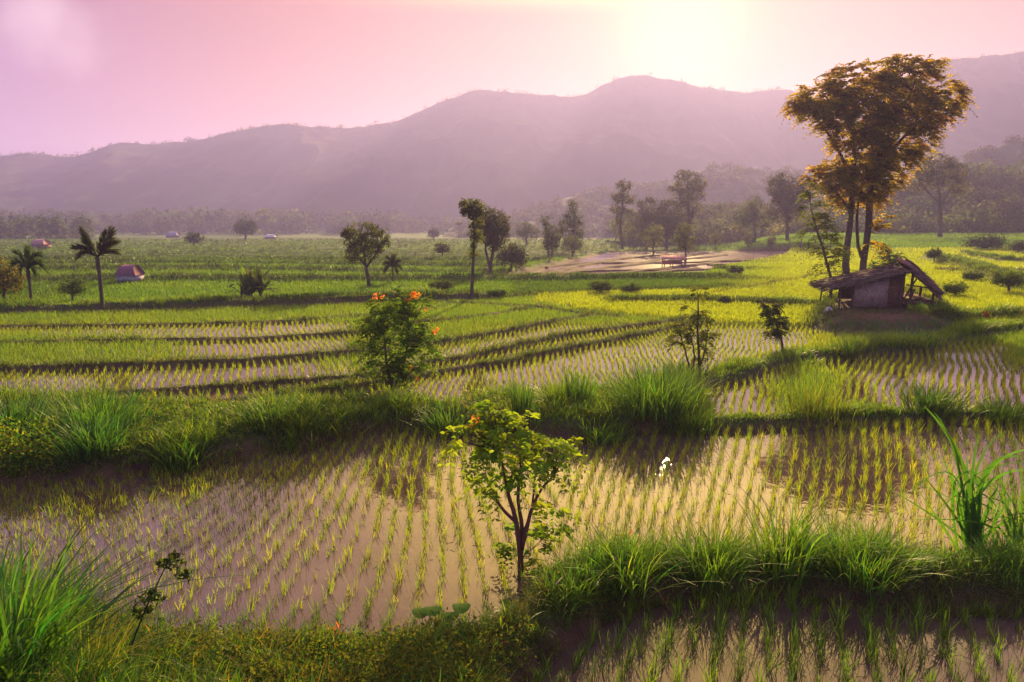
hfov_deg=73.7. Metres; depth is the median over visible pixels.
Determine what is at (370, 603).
rice seedling
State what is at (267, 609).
rice seedling
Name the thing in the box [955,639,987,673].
rice seedling
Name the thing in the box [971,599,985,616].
rice seedling
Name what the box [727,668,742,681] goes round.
rice seedling
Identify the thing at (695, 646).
rice seedling
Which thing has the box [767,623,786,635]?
rice seedling
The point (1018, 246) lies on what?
shrub
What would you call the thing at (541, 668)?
rice seedling
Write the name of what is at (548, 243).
leaning tree
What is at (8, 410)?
grass tussock
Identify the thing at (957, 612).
rice seedling
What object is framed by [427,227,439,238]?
tree
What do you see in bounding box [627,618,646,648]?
rice seedling
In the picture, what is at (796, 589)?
rice seedling
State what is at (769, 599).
rice seedling
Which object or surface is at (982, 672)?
rice seedling
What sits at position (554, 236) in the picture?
valley tree
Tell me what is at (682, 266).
earth bund
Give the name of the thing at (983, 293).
field rice
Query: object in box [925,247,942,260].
shrub
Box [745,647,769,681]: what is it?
rice seedling
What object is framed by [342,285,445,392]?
blossom tree
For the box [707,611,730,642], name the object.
rice seedling
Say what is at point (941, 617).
rice seedling
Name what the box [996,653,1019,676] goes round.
rice seedling
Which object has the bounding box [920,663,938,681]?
rice seedling
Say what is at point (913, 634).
rice seedling
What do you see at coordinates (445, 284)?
shrub
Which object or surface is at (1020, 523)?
giant reed
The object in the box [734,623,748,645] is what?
rice seedling
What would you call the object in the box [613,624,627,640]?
rice seedling
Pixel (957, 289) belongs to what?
shrub
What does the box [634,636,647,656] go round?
rice seedling
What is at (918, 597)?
rice seedling
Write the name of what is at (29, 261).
areca palm
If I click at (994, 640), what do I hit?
rice seedling
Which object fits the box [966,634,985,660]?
rice seedling
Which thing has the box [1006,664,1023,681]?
rice seedling
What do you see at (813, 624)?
rice seedling
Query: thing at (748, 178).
hill
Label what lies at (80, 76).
sky
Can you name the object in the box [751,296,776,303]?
shrub
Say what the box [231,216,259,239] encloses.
round tree
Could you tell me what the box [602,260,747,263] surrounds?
earth bund
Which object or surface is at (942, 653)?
rice seedling
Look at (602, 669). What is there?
rice seedling
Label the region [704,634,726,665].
rice seedling
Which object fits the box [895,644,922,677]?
rice seedling
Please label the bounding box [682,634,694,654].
rice seedling
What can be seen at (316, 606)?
rice seedling
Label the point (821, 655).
rice seedling
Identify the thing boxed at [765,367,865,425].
grass tussock
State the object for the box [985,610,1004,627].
rice seedling
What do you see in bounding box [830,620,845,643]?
rice seedling
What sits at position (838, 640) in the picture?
rice seedling
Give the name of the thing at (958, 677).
rice seedling
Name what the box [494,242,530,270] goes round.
round bush
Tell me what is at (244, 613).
rice seedling
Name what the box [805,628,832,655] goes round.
rice seedling
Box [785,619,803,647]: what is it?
rice seedling
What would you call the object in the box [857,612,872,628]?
rice seedling
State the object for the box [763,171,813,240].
broad dark tree
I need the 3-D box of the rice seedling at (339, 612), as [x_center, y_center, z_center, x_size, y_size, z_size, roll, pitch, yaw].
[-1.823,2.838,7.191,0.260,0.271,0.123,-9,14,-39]
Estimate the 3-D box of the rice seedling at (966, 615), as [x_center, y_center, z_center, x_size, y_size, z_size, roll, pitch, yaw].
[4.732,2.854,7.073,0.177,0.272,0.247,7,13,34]
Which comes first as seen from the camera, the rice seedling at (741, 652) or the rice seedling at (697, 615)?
the rice seedling at (741, 652)
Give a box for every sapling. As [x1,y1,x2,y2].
[437,394,592,575]
[757,302,791,349]
[867,248,910,278]
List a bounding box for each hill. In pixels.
[443,167,866,237]
[940,138,1023,171]
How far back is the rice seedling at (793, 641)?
6.51 m
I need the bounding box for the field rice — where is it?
[0,232,1023,326]
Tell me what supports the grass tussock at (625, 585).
on the ground at (572, 638)
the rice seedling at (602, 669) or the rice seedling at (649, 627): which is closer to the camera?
the rice seedling at (602, 669)
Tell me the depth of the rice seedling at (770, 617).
7.07 m
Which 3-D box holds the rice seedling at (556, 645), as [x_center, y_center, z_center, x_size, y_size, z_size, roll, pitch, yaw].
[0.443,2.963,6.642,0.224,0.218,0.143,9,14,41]
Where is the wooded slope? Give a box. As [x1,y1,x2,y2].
[607,178,1023,246]
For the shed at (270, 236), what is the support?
on the ground at (572, 638)
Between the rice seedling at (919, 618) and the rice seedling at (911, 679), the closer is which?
the rice seedling at (911, 679)
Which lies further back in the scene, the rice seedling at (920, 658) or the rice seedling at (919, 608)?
the rice seedling at (919, 608)
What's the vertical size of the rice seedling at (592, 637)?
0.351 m
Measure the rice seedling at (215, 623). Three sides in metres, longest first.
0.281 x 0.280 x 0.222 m
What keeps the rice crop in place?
on the paddy water at (320, 564)
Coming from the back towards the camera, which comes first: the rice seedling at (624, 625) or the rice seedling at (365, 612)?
the rice seedling at (365, 612)
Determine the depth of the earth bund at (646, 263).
68.86 m
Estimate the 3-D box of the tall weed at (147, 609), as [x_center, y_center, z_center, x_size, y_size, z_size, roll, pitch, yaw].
[-2.592,1.990,4.967,0.603,1.000,0.194,0,10,0]
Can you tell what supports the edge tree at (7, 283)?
on the ground at (572, 638)
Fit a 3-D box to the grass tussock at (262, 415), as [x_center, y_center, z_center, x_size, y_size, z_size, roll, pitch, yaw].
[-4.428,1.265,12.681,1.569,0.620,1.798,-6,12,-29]
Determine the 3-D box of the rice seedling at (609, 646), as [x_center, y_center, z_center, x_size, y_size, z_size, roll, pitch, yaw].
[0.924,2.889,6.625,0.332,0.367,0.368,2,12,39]
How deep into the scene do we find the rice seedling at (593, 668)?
6.28 m
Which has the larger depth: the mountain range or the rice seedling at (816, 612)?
the mountain range
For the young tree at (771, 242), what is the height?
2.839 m
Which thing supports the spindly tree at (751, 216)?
on the ground at (572, 638)
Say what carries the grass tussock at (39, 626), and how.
on the ground at (572, 638)
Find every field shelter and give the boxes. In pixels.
[30,239,51,248]
[114,265,145,281]
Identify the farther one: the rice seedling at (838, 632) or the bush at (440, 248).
the bush at (440, 248)
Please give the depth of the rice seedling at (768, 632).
6.76 m
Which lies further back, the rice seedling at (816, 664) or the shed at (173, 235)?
the shed at (173, 235)
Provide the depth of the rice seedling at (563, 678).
6.18 m
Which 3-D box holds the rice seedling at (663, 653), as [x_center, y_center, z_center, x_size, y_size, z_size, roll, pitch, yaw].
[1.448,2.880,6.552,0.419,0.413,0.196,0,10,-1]
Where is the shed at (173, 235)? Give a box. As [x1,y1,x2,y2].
[165,232,181,237]
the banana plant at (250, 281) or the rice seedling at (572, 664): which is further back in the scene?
the banana plant at (250, 281)
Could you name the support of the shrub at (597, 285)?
on the ground at (572, 638)
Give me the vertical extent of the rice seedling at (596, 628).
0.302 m
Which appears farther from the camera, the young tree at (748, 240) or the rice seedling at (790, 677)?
the young tree at (748, 240)
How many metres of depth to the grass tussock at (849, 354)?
19.97 m
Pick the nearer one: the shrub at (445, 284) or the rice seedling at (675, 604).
the rice seedling at (675, 604)
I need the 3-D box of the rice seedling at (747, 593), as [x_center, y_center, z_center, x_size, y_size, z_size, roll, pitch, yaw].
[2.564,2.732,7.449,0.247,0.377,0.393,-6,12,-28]
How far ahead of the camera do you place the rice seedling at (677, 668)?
6.27 m
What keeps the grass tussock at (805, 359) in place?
on the ground at (572, 638)
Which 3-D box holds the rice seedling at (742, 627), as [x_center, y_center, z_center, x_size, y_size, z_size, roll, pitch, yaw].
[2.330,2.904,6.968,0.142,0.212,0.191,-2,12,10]
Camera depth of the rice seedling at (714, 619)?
7.00 m
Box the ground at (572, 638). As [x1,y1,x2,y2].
[0,230,1023,681]
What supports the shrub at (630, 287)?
on the ground at (572, 638)
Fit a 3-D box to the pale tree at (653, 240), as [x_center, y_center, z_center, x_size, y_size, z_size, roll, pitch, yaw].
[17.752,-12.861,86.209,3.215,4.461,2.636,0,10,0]
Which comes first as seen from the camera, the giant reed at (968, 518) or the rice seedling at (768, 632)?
the rice seedling at (768, 632)
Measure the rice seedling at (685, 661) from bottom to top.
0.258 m
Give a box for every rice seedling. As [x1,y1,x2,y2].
[118,594,133,612]
[187,602,198,619]
[201,610,214,629]
[204,601,227,626]
[238,601,250,619]
[261,592,274,614]
[286,604,297,616]
[308,597,320,614]
[333,601,346,618]
[359,601,372,617]
[362,589,373,612]
[377,609,395,627]
[479,602,490,623]
[527,656,553,680]
[531,667,542,681]
[542,652,551,669]
[550,635,563,653]
[558,665,575,681]
[567,638,584,663]
[571,642,591,673]
[577,648,603,681]
[578,636,589,654]
[583,616,599,648]
[588,612,605,638]
[591,650,613,674]
[593,627,616,657]
[607,660,630,681]
[612,647,628,676]
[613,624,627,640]
[614,628,624,653]
[614,661,637,681]
[617,597,635,624]
[618,614,633,632]
[619,591,636,612]
[623,634,655,670]
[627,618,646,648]
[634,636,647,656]
[636,665,661,681]
[637,608,652,635]
[639,653,666,681]
[643,599,653,616]
[644,611,659,628]
[645,642,672,672]
[647,621,685,661]
[655,647,696,681]
[656,618,675,650]
[665,605,679,621]
[665,613,676,631]
[667,652,689,677]
[669,627,682,642]
[670,598,682,615]
[675,650,696,668]
[678,626,698,650]
[679,612,708,638]
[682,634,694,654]
[689,588,709,624]
[690,611,701,626]
[691,647,731,681]
[694,580,709,600]
[699,591,709,611]
[699,662,715,681]
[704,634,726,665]
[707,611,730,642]
[709,629,728,656]
[710,598,736,633]
[714,587,730,614]
[716,589,742,607]
[718,610,734,624]
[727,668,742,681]
[728,641,749,670]
[729,594,755,619]
[730,659,753,680]
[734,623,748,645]
[736,582,763,613]
[736,617,746,634]
[738,572,762,604]
[738,606,750,628]
[738,636,751,659]
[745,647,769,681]
[757,593,782,617]
[758,598,777,627]
[759,614,788,647]
[759,646,779,663]
[762,590,779,609]
[764,630,776,650]
[764,640,793,674]
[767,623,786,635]
[781,629,813,664]
[781,645,808,671]
[782,582,805,611]
[784,610,797,626]
[784,650,811,681]
[784,666,795,681]
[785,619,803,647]
[787,574,804,598]
[788,600,804,623]
[789,573,817,602]
[802,607,822,625]
[805,617,829,635]
[805,619,835,645]
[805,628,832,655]
[808,588,825,607]
[808,600,826,617]
[813,647,823,671]
[814,662,836,681]
[815,639,828,663]
[825,594,847,622]
[828,597,851,632]
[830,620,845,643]
[832,593,859,615]
[832,624,854,648]
[834,650,856,681]
[835,649,861,675]
[837,643,855,661]
[838,665,867,681]
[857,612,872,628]
[858,602,873,620]
[858,617,876,650]
[858,628,900,666]
[861,606,885,637]
[862,586,880,612]
[863,625,881,655]
[866,652,888,679]
[868,601,885,617]
[879,639,902,664]
[880,599,907,629]
[880,622,911,653]
[885,613,898,638]
[893,599,910,619]
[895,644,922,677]
[899,664,917,681]
[901,608,927,644]
[904,593,939,631]
[908,585,924,608]
[909,594,922,611]
[911,590,933,622]
[914,620,923,633]
[917,639,934,667]
[920,661,950,681]
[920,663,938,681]
[924,605,962,637]
[927,616,950,644]
[929,591,946,615]
[932,626,965,655]
[933,604,958,623]
[936,639,952,659]
[938,598,956,615]
[939,644,972,675]
[950,669,963,681]
[954,603,967,616]
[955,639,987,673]
[960,602,975,624]
[961,613,970,629]
[962,631,990,651]
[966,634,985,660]
[968,622,979,638]
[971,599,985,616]
[975,660,994,681]
[975,662,991,679]
[977,590,1003,619]
[983,617,1007,635]
[984,600,996,617]
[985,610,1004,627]
[986,640,1004,663]
[988,627,1008,657]
[991,626,1008,644]
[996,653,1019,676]
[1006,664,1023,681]
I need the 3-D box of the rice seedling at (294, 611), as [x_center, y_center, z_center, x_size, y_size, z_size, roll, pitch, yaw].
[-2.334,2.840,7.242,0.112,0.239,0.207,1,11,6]
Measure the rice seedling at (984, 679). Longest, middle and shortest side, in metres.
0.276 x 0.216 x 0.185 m
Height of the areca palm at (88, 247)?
3.811 m
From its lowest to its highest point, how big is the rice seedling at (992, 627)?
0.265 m
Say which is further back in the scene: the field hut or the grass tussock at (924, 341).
the field hut
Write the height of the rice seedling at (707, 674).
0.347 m
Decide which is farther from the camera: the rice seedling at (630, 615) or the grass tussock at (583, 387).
the grass tussock at (583, 387)
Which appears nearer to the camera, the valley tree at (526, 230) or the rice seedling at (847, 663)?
the rice seedling at (847, 663)
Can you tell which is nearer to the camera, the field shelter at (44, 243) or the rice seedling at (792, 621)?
the rice seedling at (792, 621)
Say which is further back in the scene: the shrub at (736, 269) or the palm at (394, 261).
the shrub at (736, 269)
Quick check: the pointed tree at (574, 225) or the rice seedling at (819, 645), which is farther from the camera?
the pointed tree at (574, 225)
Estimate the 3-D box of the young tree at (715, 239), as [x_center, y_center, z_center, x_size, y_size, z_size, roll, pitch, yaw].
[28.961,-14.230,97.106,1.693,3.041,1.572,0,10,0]
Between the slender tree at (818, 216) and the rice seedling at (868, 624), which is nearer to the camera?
the rice seedling at (868, 624)
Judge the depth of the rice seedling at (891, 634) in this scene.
6.87 m
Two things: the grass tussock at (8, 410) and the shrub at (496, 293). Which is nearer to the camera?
the grass tussock at (8, 410)
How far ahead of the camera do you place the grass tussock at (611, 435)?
12.80 m
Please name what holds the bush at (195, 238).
on the ground at (572, 638)
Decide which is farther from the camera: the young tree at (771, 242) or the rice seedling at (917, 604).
the young tree at (771, 242)
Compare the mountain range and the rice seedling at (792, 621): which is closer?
the rice seedling at (792, 621)
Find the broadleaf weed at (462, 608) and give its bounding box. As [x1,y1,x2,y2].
[412,603,470,624]
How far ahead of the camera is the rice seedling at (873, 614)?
7.24 m
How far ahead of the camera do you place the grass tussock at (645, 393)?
13.46 m
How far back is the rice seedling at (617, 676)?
6.04 m
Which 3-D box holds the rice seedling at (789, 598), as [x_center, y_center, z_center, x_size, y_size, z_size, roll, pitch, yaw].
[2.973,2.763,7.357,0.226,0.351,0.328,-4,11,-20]
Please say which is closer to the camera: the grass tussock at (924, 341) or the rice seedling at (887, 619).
the rice seedling at (887, 619)
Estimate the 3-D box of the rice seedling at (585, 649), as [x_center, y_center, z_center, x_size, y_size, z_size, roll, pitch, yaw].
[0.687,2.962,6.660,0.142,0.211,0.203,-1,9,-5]
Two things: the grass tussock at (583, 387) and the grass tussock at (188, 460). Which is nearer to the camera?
the grass tussock at (188, 460)
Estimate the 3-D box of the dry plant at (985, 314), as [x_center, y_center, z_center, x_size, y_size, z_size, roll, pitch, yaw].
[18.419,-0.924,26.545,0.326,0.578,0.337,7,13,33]
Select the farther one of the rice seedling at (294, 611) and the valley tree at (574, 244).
the valley tree at (574, 244)
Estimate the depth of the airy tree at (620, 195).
106.65 m
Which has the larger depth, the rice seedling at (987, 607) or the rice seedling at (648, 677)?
the rice seedling at (987, 607)
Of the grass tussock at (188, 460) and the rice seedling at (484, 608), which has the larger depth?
the grass tussock at (188, 460)
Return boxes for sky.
[0,0,1023,156]
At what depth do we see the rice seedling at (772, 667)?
6.33 m
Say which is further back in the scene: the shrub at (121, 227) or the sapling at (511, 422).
the shrub at (121, 227)
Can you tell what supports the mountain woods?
on the mountain range
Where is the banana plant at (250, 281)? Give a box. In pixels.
[226,262,280,296]
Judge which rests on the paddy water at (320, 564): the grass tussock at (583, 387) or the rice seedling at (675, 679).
the rice seedling at (675, 679)
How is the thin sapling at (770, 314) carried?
on the ground at (572, 638)
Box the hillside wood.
[606,157,1023,245]
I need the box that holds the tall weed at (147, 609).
[126,548,194,662]
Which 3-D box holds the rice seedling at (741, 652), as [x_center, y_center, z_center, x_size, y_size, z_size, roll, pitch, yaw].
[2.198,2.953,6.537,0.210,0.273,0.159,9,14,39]
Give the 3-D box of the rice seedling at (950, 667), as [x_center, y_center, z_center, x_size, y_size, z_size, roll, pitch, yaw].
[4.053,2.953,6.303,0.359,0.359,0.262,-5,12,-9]
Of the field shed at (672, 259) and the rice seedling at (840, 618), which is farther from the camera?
the field shed at (672, 259)
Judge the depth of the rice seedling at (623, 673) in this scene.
6.12 m
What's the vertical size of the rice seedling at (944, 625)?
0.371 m
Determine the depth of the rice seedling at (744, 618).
7.06 m
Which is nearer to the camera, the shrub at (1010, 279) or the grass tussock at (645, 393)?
the grass tussock at (645, 393)
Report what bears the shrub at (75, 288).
on the ground at (572, 638)
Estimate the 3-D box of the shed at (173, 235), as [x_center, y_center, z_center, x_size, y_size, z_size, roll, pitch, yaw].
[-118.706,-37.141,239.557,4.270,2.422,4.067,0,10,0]
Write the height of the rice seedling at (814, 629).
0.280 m
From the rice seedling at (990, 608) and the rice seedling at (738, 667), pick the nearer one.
the rice seedling at (738, 667)
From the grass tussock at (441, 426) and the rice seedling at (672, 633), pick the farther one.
the grass tussock at (441, 426)
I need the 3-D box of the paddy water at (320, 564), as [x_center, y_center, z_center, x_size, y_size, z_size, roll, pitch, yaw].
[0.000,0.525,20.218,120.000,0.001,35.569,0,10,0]
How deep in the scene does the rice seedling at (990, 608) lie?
7.22 m
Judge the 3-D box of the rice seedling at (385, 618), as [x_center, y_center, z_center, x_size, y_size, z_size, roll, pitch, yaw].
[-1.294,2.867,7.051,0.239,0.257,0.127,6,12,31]
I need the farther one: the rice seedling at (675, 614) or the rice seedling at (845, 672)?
the rice seedling at (675, 614)
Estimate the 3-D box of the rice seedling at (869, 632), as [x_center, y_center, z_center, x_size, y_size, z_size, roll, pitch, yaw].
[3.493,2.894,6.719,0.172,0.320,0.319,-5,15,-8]
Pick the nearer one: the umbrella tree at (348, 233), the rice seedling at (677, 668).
the rice seedling at (677, 668)
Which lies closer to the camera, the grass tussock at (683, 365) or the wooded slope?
the grass tussock at (683, 365)
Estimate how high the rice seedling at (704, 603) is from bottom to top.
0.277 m
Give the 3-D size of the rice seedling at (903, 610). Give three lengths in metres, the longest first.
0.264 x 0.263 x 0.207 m
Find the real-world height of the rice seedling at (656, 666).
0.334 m
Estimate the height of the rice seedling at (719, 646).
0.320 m
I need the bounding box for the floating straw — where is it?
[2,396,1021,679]
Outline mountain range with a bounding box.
[0,75,838,229]
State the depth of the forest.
337.82 m
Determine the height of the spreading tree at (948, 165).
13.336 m
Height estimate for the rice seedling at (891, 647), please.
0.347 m
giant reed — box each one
[888,407,1023,554]
[971,439,1023,549]
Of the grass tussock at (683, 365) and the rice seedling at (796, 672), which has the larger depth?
the grass tussock at (683, 365)
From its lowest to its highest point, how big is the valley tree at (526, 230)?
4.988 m
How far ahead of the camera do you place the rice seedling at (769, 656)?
6.49 m
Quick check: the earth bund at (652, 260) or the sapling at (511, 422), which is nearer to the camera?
the sapling at (511, 422)
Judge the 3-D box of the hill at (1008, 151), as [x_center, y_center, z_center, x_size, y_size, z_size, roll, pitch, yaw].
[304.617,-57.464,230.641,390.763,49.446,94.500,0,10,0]
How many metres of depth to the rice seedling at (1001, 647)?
6.60 m
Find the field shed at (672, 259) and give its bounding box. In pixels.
[661,255,687,266]
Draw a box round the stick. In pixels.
[644,573,671,612]
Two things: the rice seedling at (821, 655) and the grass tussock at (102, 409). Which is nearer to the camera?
the rice seedling at (821, 655)
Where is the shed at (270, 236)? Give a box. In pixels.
[264,234,277,238]
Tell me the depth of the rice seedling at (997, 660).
6.51 m
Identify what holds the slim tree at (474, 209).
on the ground at (572, 638)
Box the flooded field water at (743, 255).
[534,251,787,273]
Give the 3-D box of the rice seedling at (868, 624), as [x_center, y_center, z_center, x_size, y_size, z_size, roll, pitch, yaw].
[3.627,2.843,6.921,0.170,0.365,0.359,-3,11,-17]
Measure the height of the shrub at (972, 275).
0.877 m
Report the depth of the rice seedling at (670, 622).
6.98 m
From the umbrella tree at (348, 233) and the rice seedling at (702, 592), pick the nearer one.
the rice seedling at (702, 592)
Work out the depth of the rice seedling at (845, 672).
6.20 m
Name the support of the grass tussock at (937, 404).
on the ground at (572, 638)
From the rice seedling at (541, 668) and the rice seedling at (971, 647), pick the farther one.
the rice seedling at (971, 647)
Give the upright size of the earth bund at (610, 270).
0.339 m
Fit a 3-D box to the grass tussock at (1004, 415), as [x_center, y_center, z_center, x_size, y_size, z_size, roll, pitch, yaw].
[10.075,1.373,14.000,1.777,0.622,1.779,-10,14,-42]
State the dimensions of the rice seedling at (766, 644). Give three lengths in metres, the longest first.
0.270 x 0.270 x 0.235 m
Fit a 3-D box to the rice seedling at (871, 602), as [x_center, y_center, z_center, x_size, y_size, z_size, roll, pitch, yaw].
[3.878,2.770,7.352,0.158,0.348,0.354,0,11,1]
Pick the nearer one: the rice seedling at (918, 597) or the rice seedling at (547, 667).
the rice seedling at (547, 667)
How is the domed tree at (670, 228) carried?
on the ground at (572, 638)
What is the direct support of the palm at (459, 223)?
on the ground at (572, 638)
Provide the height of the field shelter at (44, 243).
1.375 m
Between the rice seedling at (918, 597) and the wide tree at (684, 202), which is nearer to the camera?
the rice seedling at (918, 597)
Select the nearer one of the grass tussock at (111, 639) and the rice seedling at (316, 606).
the grass tussock at (111, 639)
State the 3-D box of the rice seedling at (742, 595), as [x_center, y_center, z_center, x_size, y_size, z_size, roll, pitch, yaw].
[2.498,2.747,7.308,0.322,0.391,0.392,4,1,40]
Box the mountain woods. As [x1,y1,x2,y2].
[0,51,1023,237]
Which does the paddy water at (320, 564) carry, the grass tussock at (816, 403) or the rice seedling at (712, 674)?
the rice seedling at (712, 674)
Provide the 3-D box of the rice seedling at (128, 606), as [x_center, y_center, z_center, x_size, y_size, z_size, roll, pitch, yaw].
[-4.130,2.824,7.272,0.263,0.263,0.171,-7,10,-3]
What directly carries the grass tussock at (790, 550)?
on the ground at (572, 638)
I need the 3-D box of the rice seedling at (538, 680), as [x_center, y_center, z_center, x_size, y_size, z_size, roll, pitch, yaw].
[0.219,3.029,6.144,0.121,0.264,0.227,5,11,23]
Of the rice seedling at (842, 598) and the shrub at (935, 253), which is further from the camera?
the shrub at (935, 253)
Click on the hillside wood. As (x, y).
(987, 204)
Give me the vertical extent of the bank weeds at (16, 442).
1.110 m
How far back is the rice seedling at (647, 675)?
6.19 m
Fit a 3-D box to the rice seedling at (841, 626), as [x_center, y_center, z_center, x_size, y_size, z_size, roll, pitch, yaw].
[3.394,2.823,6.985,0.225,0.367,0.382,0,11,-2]
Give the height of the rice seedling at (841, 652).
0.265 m
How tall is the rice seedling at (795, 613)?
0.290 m
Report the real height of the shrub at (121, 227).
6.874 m
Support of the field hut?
on the ground at (572, 638)
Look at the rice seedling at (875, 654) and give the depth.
6.49 m
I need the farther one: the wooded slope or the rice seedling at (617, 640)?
the wooded slope
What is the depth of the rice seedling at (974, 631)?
6.87 m
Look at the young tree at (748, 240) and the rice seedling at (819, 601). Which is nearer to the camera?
the rice seedling at (819, 601)
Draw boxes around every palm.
[8,245,49,302]
[69,225,121,310]
[382,253,402,281]
[454,222,462,237]
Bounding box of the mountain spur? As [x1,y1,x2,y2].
[786,51,1023,173]
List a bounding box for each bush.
[182,230,206,244]
[432,241,449,255]
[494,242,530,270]
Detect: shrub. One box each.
[55,274,88,300]
[117,222,128,234]
[427,278,454,289]
[486,288,506,297]
[586,279,613,291]
[617,281,642,292]
[715,295,731,303]
[725,264,743,273]
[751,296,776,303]
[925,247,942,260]
[941,280,970,294]
[959,232,1009,249]
[960,270,984,279]
[986,266,1023,291]
[1005,239,1023,252]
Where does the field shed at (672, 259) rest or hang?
on the ground at (572, 638)
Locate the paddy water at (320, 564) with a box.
[0,298,1023,681]
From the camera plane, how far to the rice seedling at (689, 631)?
6.87 m
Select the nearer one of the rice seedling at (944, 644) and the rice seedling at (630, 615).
the rice seedling at (944, 644)
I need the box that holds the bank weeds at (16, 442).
[0,380,1021,681]
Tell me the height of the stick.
0.371 m
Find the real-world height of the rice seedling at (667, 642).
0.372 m
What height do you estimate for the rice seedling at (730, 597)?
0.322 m
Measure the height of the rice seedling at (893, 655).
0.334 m
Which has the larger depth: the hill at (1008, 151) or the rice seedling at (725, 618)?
the hill at (1008, 151)
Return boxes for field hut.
[807,257,947,308]
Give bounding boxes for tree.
[0,256,26,301]
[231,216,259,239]
[338,221,391,286]
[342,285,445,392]
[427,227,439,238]
[458,198,489,299]
[478,206,511,274]
[512,221,541,244]
[539,214,560,256]
[542,224,562,257]
[555,200,586,252]
[560,233,585,255]
[608,178,636,248]
[624,194,666,248]
[640,221,664,254]
[651,199,687,247]
[660,286,722,372]
[666,169,709,241]
[672,221,696,261]
[710,230,720,249]
[731,195,772,242]
[743,232,754,247]
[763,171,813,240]
[766,234,776,250]
[776,53,979,273]
[788,179,853,298]
[907,152,971,237]
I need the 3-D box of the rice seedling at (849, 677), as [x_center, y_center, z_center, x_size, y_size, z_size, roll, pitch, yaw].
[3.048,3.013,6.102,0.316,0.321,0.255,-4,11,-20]
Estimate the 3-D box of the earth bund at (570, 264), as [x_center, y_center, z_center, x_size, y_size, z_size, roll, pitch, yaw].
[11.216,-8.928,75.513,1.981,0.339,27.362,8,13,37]
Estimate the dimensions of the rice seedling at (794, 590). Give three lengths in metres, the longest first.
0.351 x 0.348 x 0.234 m
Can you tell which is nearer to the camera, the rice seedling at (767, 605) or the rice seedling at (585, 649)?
the rice seedling at (585, 649)
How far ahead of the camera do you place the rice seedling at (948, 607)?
7.24 m
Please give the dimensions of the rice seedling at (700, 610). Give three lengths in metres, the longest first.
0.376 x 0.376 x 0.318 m
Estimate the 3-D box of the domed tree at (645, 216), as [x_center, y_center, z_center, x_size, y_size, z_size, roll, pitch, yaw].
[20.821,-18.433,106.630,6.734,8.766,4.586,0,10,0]
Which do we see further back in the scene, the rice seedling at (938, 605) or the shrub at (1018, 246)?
the shrub at (1018, 246)
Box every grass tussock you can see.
[0,378,164,442]
[0,389,76,435]
[0,511,245,681]
[0,590,210,681]
[29,405,158,462]
[123,419,240,477]
[227,393,312,432]
[398,394,486,439]
[506,372,538,415]
[543,408,647,449]
[554,363,609,405]
[561,510,726,605]
[584,354,732,425]
[634,391,746,440]
[645,504,805,602]
[647,354,712,374]
[725,480,872,587]
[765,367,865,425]
[783,352,839,367]
[787,513,963,599]
[834,332,865,361]
[878,375,993,420]
[886,325,955,349]
[966,392,1023,428]
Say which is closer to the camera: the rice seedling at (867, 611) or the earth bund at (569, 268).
the rice seedling at (867, 611)
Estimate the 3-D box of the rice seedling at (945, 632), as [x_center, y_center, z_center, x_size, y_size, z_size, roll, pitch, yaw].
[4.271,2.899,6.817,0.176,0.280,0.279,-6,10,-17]
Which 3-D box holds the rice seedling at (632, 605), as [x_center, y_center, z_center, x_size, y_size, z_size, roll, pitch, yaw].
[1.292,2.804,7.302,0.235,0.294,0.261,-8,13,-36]
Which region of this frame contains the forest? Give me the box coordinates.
[0,206,514,238]
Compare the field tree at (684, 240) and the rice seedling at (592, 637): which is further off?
the field tree at (684, 240)
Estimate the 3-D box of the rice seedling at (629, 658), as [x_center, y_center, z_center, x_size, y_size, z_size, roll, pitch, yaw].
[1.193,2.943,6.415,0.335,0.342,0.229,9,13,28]
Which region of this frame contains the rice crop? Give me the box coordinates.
[0,295,1023,669]
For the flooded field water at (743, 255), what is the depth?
80.64 m
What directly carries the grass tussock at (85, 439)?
on the ground at (572, 638)
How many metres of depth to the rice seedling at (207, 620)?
6.99 m
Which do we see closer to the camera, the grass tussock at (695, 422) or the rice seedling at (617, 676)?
the rice seedling at (617, 676)
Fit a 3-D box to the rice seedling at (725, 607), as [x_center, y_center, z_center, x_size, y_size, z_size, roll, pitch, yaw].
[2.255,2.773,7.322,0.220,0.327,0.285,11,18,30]
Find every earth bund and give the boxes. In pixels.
[538,268,709,273]
[542,254,728,274]
[543,256,631,273]
[544,254,671,267]
[554,252,708,274]
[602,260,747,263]
[604,258,739,273]
[645,267,699,272]
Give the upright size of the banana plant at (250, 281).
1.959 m
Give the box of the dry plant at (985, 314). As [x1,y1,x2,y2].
[981,310,990,318]
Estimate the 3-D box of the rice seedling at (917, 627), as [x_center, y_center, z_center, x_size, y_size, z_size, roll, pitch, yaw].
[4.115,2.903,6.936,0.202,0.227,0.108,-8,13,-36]
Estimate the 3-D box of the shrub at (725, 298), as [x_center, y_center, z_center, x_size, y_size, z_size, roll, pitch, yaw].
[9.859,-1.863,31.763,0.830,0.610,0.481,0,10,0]
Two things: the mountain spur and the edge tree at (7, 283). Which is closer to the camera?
the edge tree at (7, 283)
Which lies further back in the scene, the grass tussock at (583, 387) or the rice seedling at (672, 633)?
the grass tussock at (583, 387)
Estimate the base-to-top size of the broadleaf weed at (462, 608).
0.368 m
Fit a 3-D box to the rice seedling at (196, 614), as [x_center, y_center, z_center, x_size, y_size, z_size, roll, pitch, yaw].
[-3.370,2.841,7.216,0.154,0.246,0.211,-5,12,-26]
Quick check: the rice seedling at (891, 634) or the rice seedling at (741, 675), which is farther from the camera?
the rice seedling at (891, 634)
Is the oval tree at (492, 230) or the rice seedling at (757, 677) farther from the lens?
the oval tree at (492, 230)
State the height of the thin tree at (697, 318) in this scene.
2.575 m

